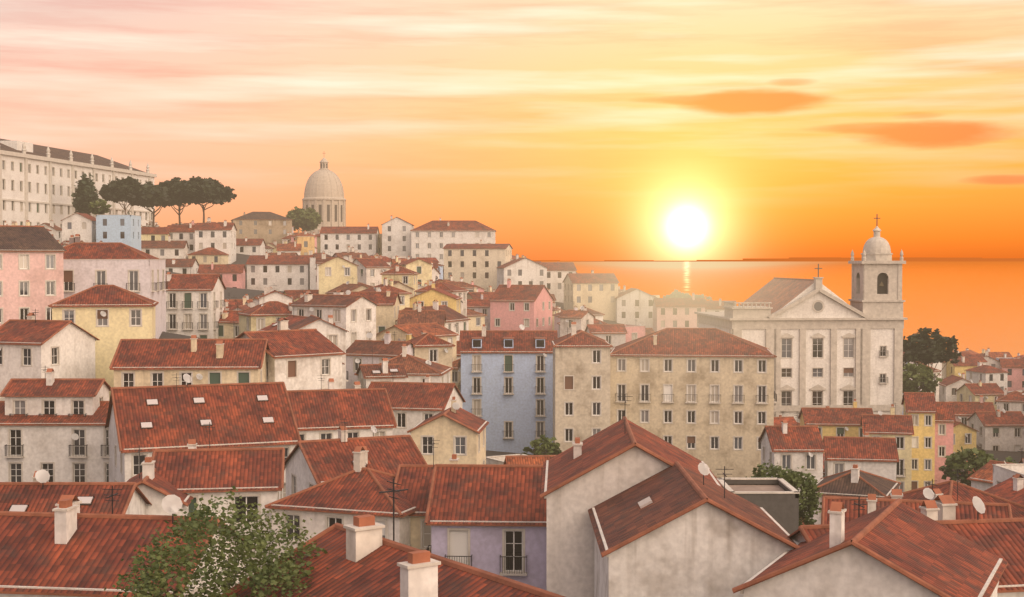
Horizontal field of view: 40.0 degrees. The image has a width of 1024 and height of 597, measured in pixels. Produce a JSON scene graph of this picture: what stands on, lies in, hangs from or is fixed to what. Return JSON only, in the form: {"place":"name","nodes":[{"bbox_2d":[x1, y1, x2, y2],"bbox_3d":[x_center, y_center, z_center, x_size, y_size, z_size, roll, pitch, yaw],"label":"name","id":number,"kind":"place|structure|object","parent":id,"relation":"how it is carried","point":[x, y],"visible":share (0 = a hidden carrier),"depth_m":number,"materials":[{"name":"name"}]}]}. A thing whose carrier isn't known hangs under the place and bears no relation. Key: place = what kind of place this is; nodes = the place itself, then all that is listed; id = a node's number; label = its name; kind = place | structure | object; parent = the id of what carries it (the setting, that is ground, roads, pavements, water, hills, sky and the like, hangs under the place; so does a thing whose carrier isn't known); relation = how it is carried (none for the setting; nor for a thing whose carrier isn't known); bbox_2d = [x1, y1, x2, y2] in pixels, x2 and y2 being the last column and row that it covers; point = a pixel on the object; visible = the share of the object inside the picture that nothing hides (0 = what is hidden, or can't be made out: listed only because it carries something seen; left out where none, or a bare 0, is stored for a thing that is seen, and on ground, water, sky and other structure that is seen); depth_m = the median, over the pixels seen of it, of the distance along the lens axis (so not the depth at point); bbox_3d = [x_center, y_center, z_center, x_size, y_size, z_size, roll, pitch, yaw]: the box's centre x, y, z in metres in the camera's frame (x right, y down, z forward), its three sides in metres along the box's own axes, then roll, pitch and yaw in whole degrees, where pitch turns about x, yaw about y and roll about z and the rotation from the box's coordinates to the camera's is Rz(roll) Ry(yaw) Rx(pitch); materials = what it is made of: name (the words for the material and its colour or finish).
{"place":"outdoors","nodes":[
{"label":"outdoors","id":0,"kind":"place"},
{"bbox_2d":[160,253,1023,471],"bbox_3d":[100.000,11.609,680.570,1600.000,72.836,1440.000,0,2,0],"label":"terrain","id":1,"kind":"structure","parent":0,"point":[240,293],"depth_m":297.00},
{"bbox_2d":[0,225,66,325],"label":"pink house","id":2,"kind":"structure","parent":1,"relation":"on","point":[31,273],"depth_m":159.01,"materials":[{"name":"paint"}]},
{"bbox_2d":[0,313,99,400],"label":"house","id":3,"kind":"structure","parent":1,"relation":"on","point":[49,348],"depth_m":131.26,"materials":[{"name":"paint"}]},
{"bbox_2d":[0,401,108,481],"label":"white house","id":4,"kind":"structure","parent":1,"relation":"on","point":[59,448],"depth_m":120.09,"materials":[{"name":"paint"}]},
{"bbox_2d":[0,368,110,416],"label":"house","id":5,"kind":"structure","parent":4,"relation":"on","point":[71,394],"depth_m":121.81,"materials":[{"name":"tile"}]},
{"bbox_2d":[0,464,151,514],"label":"house","id":6,"kind":"structure","parent":1,"relation":"on","point":[117,497],"depth_m":78.72,"materials":[{"name":"tile"}]},
{"bbox_2d":[60,213,95,241],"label":"house wing","id":7,"kind":"object","parent":1,"relation":"on","point":[78,226],"visible":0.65,"depth_m":332.08,"materials":[{"name":"white paint"}]},
{"bbox_2d":[0,139,156,227],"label":"monastery building","id":8,"kind":"structure","parent":1,"relation":"on","point":[37,184],"depth_m":370.52,"materials":[{"name":"paint"}]},
{"bbox_2d":[71,172,98,214],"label":"cypress tree","id":9,"kind":"object","parent":1,"relation":"on","point":[85,194],"visible":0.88,"depth_m":370.65,"materials":[{"name":"green plant"}]},
{"bbox_2d":[48,285,158,400],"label":"yellow house","id":10,"kind":"structure","parent":1,"relation":"on","point":[109,316],"depth_m":140.33,"materials":[{"name":"paint"}]},
{"bbox_2d":[63,259,167,338],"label":"lilac house","id":11,"kind":"structure","parent":1,"relation":"on","point":[145,278],"depth_m":168.44,"materials":[{"name":"paint"}]},
{"bbox_2d":[63,239,158,258],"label":"roof","id":12,"kind":"object","parent":11,"relation":"on","point":[89,249],"visible":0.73,"depth_m":173.14,"materials":[{"name":"tile"}]},
{"bbox_2d":[96,215,140,247],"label":"blue house","id":13,"kind":"structure","parent":1,"relation":"on","point":[125,229],"depth_m":330.12,"materials":[{"name":"paint"}]},
{"bbox_2d":[98,176,142,214],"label":"pine tree","id":14,"kind":"object","parent":1,"relation":"on","point":[128,188],"visible":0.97,"depth_m":384.69,"materials":[{"name":"green plant"}]},
{"bbox_2d":[0,482,253,596],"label":"house","id":15,"kind":"structure","parent":1,"relation":"on","point":[58,554],"depth_m":52.12,"materials":[{"name":"tile"}]},
{"bbox_2d":[127,181,183,226],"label":"pine tree","id":16,"kind":"object","parent":1,"relation":"on","point":[164,196],"visible":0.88,"depth_m":388.05,"materials":[{"name":"green plant"}]},
{"bbox_2d":[125,448,193,515],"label":"house","id":17,"kind":"structure","parent":1,"relation":"on","point":[163,495],"depth_m":83.22,"materials":[{"name":"paint"}]},
{"bbox_2d":[141,239,188,258],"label":"house","id":18,"kind":"structure","parent":1,"relation":"on","point":[176,249],"depth_m":362.51,"materials":[{"name":"white paint"}]},
{"bbox_2d":[167,222,194,253],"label":"hill house","id":19,"kind":"structure","parent":1,"relation":"on","point":[183,233],"depth_m":380.00,"materials":[{"name":"white paint"}]},
{"bbox_2d":[109,326,269,386],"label":"cream house","id":20,"kind":"structure","parent":1,"relation":"on","point":[160,361],"depth_m":130.95,"materials":[{"name":"stone"}]},
{"bbox_2d":[166,268,225,338],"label":"house","id":21,"kind":"structure","parent":1,"relation":"on","point":[195,303],"depth_m":200.21,"materials":[{"name":"paint"}]},
{"bbox_2d":[105,376,300,497],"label":"long white house","id":22,"kind":"structure","parent":1,"relation":"on","point":[147,419],"depth_m":114.45,"materials":[{"name":"tile"}]},
{"bbox_2d":[178,176,236,222],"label":"pine tree","id":23,"kind":"object","parent":1,"relation":"on","point":[197,190],"visible":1,"depth_m":385.93,"materials":[{"name":"green plant"}]},
{"bbox_2d":[187,245,228,263],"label":"house","id":24,"kind":"structure","parent":1,"relation":"on","point":[209,255],"depth_m":366.27,"materials":[{"name":"yellow paint"}]},
{"bbox_2d":[194,220,236,263],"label":"hill house","id":25,"kind":"structure","parent":1,"relation":"on","point":[215,235],"depth_m":370.40,"materials":[{"name":"white paint"}]},
{"bbox_2d":[104,486,327,596],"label":"tree","id":26,"kind":"object","parent":1,"relation":"on","point":[267,570],"visible":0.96,"depth_m":40.23,"materials":[{"name":"green plant"}]},
{"bbox_2d":[149,435,284,576],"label":"house","id":27,"kind":"structure","parent":1,"relation":"on","point":[254,475],"depth_m":87.43,"materials":[{"name":"tile"}]},
{"bbox_2d":[197,262,246,288],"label":"house","id":28,"kind":"structure","parent":1,"relation":"on","point":[232,275],"depth_m":330.54,"materials":[{"name":"pink stone"}]},
{"bbox_2d":[218,303,240,338],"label":"house","id":29,"kind":"structure","parent":1,"relation":"on","point":[228,324],"depth_m":204.68,"materials":[{"name":"paint"}]},
{"bbox_2d":[236,239,265,254],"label":"house","id":30,"kind":"structure","parent":1,"relation":"on","point":[251,246],"depth_m":400.21,"materials":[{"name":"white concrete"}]},
{"bbox_2d":[230,211,292,243],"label":"old stone house","id":31,"kind":"structure","parent":1,"relation":"on","point":[269,227],"depth_m":485.55,"materials":[{"name":"beige stone"}]},
{"bbox_2d":[236,301,291,334],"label":"house","id":32,"kind":"structure","parent":1,"relation":"on","point":[260,316],"depth_m":191.73,"materials":[{"name":"tile"}]},
{"bbox_2d":[246,250,313,290],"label":"house","id":33,"kind":"structure","parent":1,"relation":"on","point":[290,271],"depth_m":340.26,"materials":[{"name":"white paint"}]},
{"bbox_2d":[234,317,345,389],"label":"house","id":34,"kind":"structure","parent":1,"relation":"on","point":[303,359],"depth_m":139.24,"materials":[{"name":"paint"}]},
{"bbox_2d":[286,206,322,231],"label":"tree","id":35,"kind":"object","parent":1,"relation":"on","point":[308,219],"visible":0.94,"depth_m":516.66,"materials":[{"name":"green plant"}]},
{"bbox_2d":[288,315,348,385],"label":"house","id":36,"kind":"structure","parent":1,"relation":"on","point":[332,332],"depth_m":155.37,"materials":[{"name":"paint"}]},
{"bbox_2d":[302,158,345,234],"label":"domed church","id":37,"kind":"structure","parent":1,"relation":"on","point":[324,198],"depth_m":602.78,"materials":[{"name":"stone"}]},
{"bbox_2d":[289,290,378,349],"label":"house","id":38,"kind":"structure","parent":1,"relation":"on","point":[354,316],"depth_m":185.84,"materials":[{"name":"paint"}]},
{"bbox_2d":[318,253,358,293],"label":"house","id":39,"kind":"structure","parent":1,"relation":"on","point":[337,271],"depth_m":280.80,"materials":[{"name":"paint"}]},
{"bbox_2d":[264,452,416,561],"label":"house","id":40,"kind":"structure","parent":1,"relation":"on","point":[373,501],"depth_m":84.70,"materials":[{"name":"tile"}]},
{"bbox_2d":[287,378,396,439],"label":"house","id":41,"kind":"structure","parent":1,"relation":"on","point":[322,412],"depth_m":125.96,"materials":[{"name":"tile"}]},
{"bbox_2d":[319,223,379,255],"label":"house","id":42,"kind":"structure","parent":1,"relation":"on","point":[342,239],"depth_m":432.14,"materials":[{"name":"white paint"}]},
{"bbox_2d":[285,428,426,495],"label":"house","id":43,"kind":"structure","parent":1,"relation":"on","point":[309,463],"depth_m":102.53,"materials":[{"name":"tile"}]},
{"bbox_2d":[353,258,391,285],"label":"house","id":44,"kind":"structure","parent":1,"relation":"on","point":[369,270],"depth_m":304.27,"materials":[{"name":"paint"}]},
{"bbox_2d":[350,288,401,333],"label":"house","id":45,"kind":"structure","parent":1,"relation":"on","point":[388,302],"depth_m":219.84,"materials":[{"name":"paint"}]},
{"bbox_2d":[346,331,413,388],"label":"house","id":46,"kind":"structure","parent":1,"relation":"on","point":[358,352],"depth_m":174.95,"materials":[{"name":"stone"}]},
{"bbox_2d":[356,358,407,387],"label":"house","id":47,"kind":"structure","parent":1,"relation":"on","point":[384,371],"depth_m":158.78,"materials":[{"name":"tile"}]},
{"bbox_2d":[222,514,564,596],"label":"house","id":48,"kind":"structure","parent":1,"relation":"on","point":[357,562],"depth_m":39.82,"materials":[{"name":"tile"}]},
{"bbox_2d":[381,214,414,258],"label":"white house","id":49,"kind":"structure","parent":1,"relation":"on","point":[396,236],"depth_m":426.13,"materials":[{"name":"white paint"}]},
{"bbox_2d":[380,264,419,296],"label":"house","id":50,"kind":"structure","parent":1,"relation":"on","point":[405,276],"depth_m":286.51,"materials":[{"name":"paint"}]},
{"bbox_2d":[354,344,452,388],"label":"house","id":51,"kind":"structure","parent":1,"relation":"on","point":[435,372],"depth_m":165.46,"materials":[{"name":"tile"}]},
{"bbox_2d":[397,256,432,285],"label":"house","id":52,"kind":"structure","parent":1,"relation":"on","point":[423,268],"depth_m":321.92,"materials":[{"name":"paint"}]},
{"bbox_2d":[368,370,465,434],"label":"house","id":53,"kind":"structure","parent":1,"relation":"on","point":[413,404],"depth_m":151.35,"materials":[{"name":"tile"}]},
{"bbox_2d":[394,435,439,552],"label":"house","id":54,"kind":"structure","parent":1,"relation":"on","point":[412,482],"depth_m":86.38,"materials":[{"name":"tile"}]},
{"bbox_2d":[376,315,458,361],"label":"house","id":55,"kind":"structure","parent":1,"relation":"on","point":[440,331],"depth_m":204.15,"materials":[{"name":"tile"}]},
{"bbox_2d":[397,301,445,325],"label":"house","id":56,"kind":"structure","parent":1,"relation":"on","point":[415,316],"depth_m":213.88,"materials":[{"name":"tile"}]},
{"bbox_2d":[408,327,455,382],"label":"house","id":57,"kind":"structure","parent":1,"relation":"on","point":[430,347],"depth_m":177.07,"materials":[{"name":"paint"}]},
{"bbox_2d":[396,300,470,340],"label":"house","id":58,"kind":"structure","parent":1,"relation":"on","point":[456,322],"depth_m":223.74,"materials":[{"name":"tile"}]},
{"bbox_2d":[410,282,462,313],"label":"house","id":59,"kind":"structure","parent":1,"relation":"on","point":[442,297],"depth_m":253.48,"materials":[{"name":"paint"}]},
{"bbox_2d":[414,280,468,316],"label":"house","id":60,"kind":"structure","parent":1,"relation":"on","point":[455,290],"depth_m":266.86,"materials":[{"name":"tile"}]},
{"bbox_2d":[407,397,488,464],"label":"house","id":61,"kind":"structure","parent":1,"relation":"on","point":[454,434],"depth_m":128.06,"materials":[{"name":"paint"}]},
{"bbox_2d":[410,219,496,264],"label":"white house","id":62,"kind":"structure","parent":1,"relation":"on","point":[432,239],"depth_m":420.16,"materials":[{"name":"paint"}]},
{"bbox_2d":[442,239,512,291],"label":"cream house","id":63,"kind":"structure","parent":1,"relation":"on","point":[477,264],"depth_m":380.31,"materials":[{"name":"beige paint"}]},
{"bbox_2d":[424,443,546,589],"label":"lilac house","id":64,"kind":"structure","parent":1,"relation":"on","point":[492,494],"depth_m":81.51,"materials":[{"name":"tile"}]},
{"bbox_2d":[458,322,557,453],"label":"blue house","id":65,"kind":"structure","parent":1,"relation":"on","point":[506,388],"depth_m":190.22,"materials":[{"name":"paint"}]},
{"bbox_2d":[489,284,553,329],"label":"pink house","id":66,"kind":"structure","parent":1,"relation":"on","point":[520,307],"depth_m":291.14,"materials":[{"name":"paint"}]},
{"bbox_2d":[496,254,546,287],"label":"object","id":67,"kind":"structure","parent":1,"relation":"on","point":[522,271],"depth_m":365.50,"materials":[{"name":"white paint"}]},
{"bbox_2d":[522,435,561,454],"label":"tree","id":68,"kind":"object","parent":1,"relation":"on","point":[551,447],"visible":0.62,"depth_m":149.49,"materials":[{"name":"green plant"}]},
{"bbox_2d":[539,262,576,302],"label":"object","id":69,"kind":"structure","parent":1,"relation":"on","point":[557,272],"depth_m":375.94,"materials":[{"name":"white paint"}]},
{"bbox_2d":[558,306,594,336],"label":"house","id":70,"kind":"structure","parent":1,"relation":"on","point":[576,320],"depth_m":269.72,"materials":[{"name":"paint"}]},
{"bbox_2d":[550,323,613,451],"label":"apartment building","id":71,"kind":"structure","parent":1,"relation":"on","point":[581,385],"depth_m":171.20,"materials":[{"name":"paint"}]},
{"bbox_2d":[562,270,618,320],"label":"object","id":72,"kind":"structure","parent":1,"relation":"on","point":[592,290],"depth_m":355.89,"materials":[{"name":"beige paint"}]},
{"bbox_2d":[585,322,627,348],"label":"house","id":73,"kind":"structure","parent":1,"relation":"on","point":[614,335],"depth_m":247.40,"materials":[{"name":"stone"}]},
{"bbox_2d":[540,416,721,596],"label":"house","id":74,"kind":"structure","parent":1,"relation":"on","point":[580,479],"depth_m":68.69,"materials":[{"name":"tile"}]},
{"bbox_2d":[615,285,656,327],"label":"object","id":75,"kind":"structure","parent":1,"relation":"on","point":[632,304],"depth_m":354.27,"materials":[{"name":"paint"}]},
{"bbox_2d":[652,293,706,331],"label":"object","id":76,"kind":"structure","parent":1,"relation":"on","point":[673,312],"depth_m":341.04,"materials":[{"name":"beige paint"}]},
{"bbox_2d":[610,328,776,477],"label":"beige house","id":77,"kind":"structure","parent":1,"relation":"on","point":[710,393],"depth_m":175.00,"materials":[{"name":"paint"}]},
{"bbox_2d":[588,461,799,596],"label":"house","id":78,"kind":"structure","parent":1,"relation":"on","point":[677,529],"depth_m":58.03,"materials":[{"name":"paint"}]},
{"bbox_2d":[717,478,799,533],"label":"flat-roofed building","id":79,"kind":"structure","parent":1,"relation":"on","point":[777,499],"depth_m":76.03,"materials":[{"name":"stone"}]},
{"bbox_2d":[745,460,822,525],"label":"tree","id":80,"kind":"object","parent":1,"relation":"on","point":[809,500],"visible":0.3,"depth_m":94.79,"materials":[{"name":"green plant"}]},
{"bbox_2d":[758,417,826,514],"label":"house","id":81,"kind":"structure","parent":1,"relation":"on","point":[799,445],"depth_m":150.84,"materials":[{"name":"stone"}]},
{"bbox_2d":[694,214,907,421],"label":"church","id":82,"kind":"structure","parent":1,"relation":"on","point":[820,340],"depth_m":232.00,"materials":[{"name":"paint"}]},
{"bbox_2d":[798,403,872,452],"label":"yellow house","id":83,"kind":"structure","parent":1,"relation":"on","point":[834,421],"depth_m":201.25,"materials":[{"name":"tile"}]},
{"bbox_2d":[808,459,900,524],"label":"house","id":84,"kind":"structure","parent":1,"relation":"on","point":[842,482],"depth_m":122.66,"materials":[{"name":"tile"}]},
{"bbox_2d":[823,428,898,480],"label":"house","id":85,"kind":"structure","parent":1,"relation":"on","point":[878,456],"depth_m":153.03,"materials":[{"name":"tile"}]},
{"bbox_2d":[732,498,1007,596],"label":"house","id":86,"kind":"structure","parent":1,"relation":"on","point":[897,548],"depth_m":51.10,"materials":[{"name":"tile"}]},
{"bbox_2d":[860,406,913,492],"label":"pale yellow house","id":87,"kind":"structure","parent":1,"relation":"on","point":[900,428],"depth_m":186.07,"materials":[{"name":"stone"}]},
{"bbox_2d":[787,494,1023,596],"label":"house","id":88,"kind":"structure","parent":1,"relation":"on","point":[1002,538],"depth_m":58.99,"materials":[{"name":"tile"}]},
{"bbox_2d":[821,472,1012,523],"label":"house","id":89,"kind":"structure","parent":1,"relation":"on","point":[838,510],"depth_m":79.23,"materials":[{"name":"tile"}]},
{"bbox_2d":[901,382,937,489],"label":"tall yellow house","id":90,"kind":"structure","parent":1,"relation":"on","point":[920,408],"depth_m":190.22,"materials":[{"name":"paint"}]},
{"bbox_2d":[903,362,942,392],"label":"tree","id":91,"kind":"object","parent":1,"relation":"on","point":[923,371],"visible":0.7,"depth_m":247.98,"materials":[{"name":"green plant"}]},
{"bbox_2d":[903,327,960,377],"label":"tree","id":92,"kind":"object","parent":1,"relation":"on","point":[926,349],"visible":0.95,"depth_m":253.59,"materials":[{"name":"green plant"}]},
{"bbox_2d":[934,396,955,483],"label":"tall pink house","id":93,"kind":"structure","parent":1,"relation":"on","point":[945,420],"depth_m":192.21,"materials":[{"name":"paint"}]},
{"bbox_2d":[882,478,1023,517],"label":"house","id":94,"kind":"structure","parent":1,"relation":"on","point":[978,492],"depth_m":95.21,"materials":[{"name":"tile"}]},
{"bbox_2d":[939,373,970,401],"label":"house","id":95,"kind":"structure","parent":1,"relation":"on","point":[949,386],"depth_m":300.28,"materials":[{"name":"paint"}]},
{"bbox_2d":[953,415,978,454],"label":"house","id":96,"kind":"structure","parent":1,"relation":"on","point":[964,436],"depth_m":230.16,"materials":[{"name":"paint"}]},
{"bbox_2d":[939,446,997,485],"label":"tree","id":97,"kind":"object","parent":1,"relation":"on","point":[955,462],"visible":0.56,"depth_m":148.88,"materials":[{"name":"green plant"}]},
{"bbox_2d":[949,395,994,425],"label":"house","id":98,"kind":"structure","parent":1,"relation":"on","point":[964,412],"depth_m":251.97,"materials":[{"name":"tile"}]},
{"bbox_2d":[955,376,1003,410],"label":"house","id":99,"kind":"structure","parent":1,"relation":"on","point":[972,391],"depth_m":291.98,"materials":[{"name":"stone"}]},
{"bbox_2d":[964,361,1008,390],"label":"house","id":100,"kind":"structure","parent":1,"relation":"on","point":[983,373],"depth_m":335.77,"materials":[{"name":"white paint"}]},
{"bbox_2d":[966,405,1023,451],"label":"house","id":101,"kind":"structure","parent":1,"relation":"on","point":[999,430],"depth_m":240.24,"materials":[{"name":"paint"}]},
{"bbox_2d":[988,473,1023,504],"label":"house","id":102,"kind":"structure","parent":1,"relation":"on","point":[1011,488],"depth_m":108.75,"materials":[{"name":"tile"}]},
{"bbox_2d":[992,464,1023,485],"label":"house","id":103,"kind":"structure","parent":1,"relation":"on","point":[1002,472],"depth_m":120.22,"materials":[{"name":"paint"}]},
{"bbox_2d":[995,388,1023,414],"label":"house","id":104,"kind":"structure","parent":1,"relation":"on","point":[1011,401],"depth_m":280.83,"materials":[{"name":"paint"}]},
{"bbox_2d":[999,356,1023,390],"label":"house","id":105,"kind":"structure","parent":1,"relation":"on","point":[1014,367],"depth_m":350.43,"materials":[{"name":"pink paint"}]},
{"bbox_2d":[532,257,1023,261],"bbox_3d":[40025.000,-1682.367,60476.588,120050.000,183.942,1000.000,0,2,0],"label":"shore land","id":106,"kind":"structure","parent":0,"point":[840,259],"depth_m":59978.11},
{"bbox_2d":[573,262,1023,356],"bbox_3d":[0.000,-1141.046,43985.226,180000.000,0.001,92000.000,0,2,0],"label":"sea water","id":107,"kind":"structure","parent":0,"point":[977,307],"depth_m":3323.26,"materials":[{"name":"orange liquid"}]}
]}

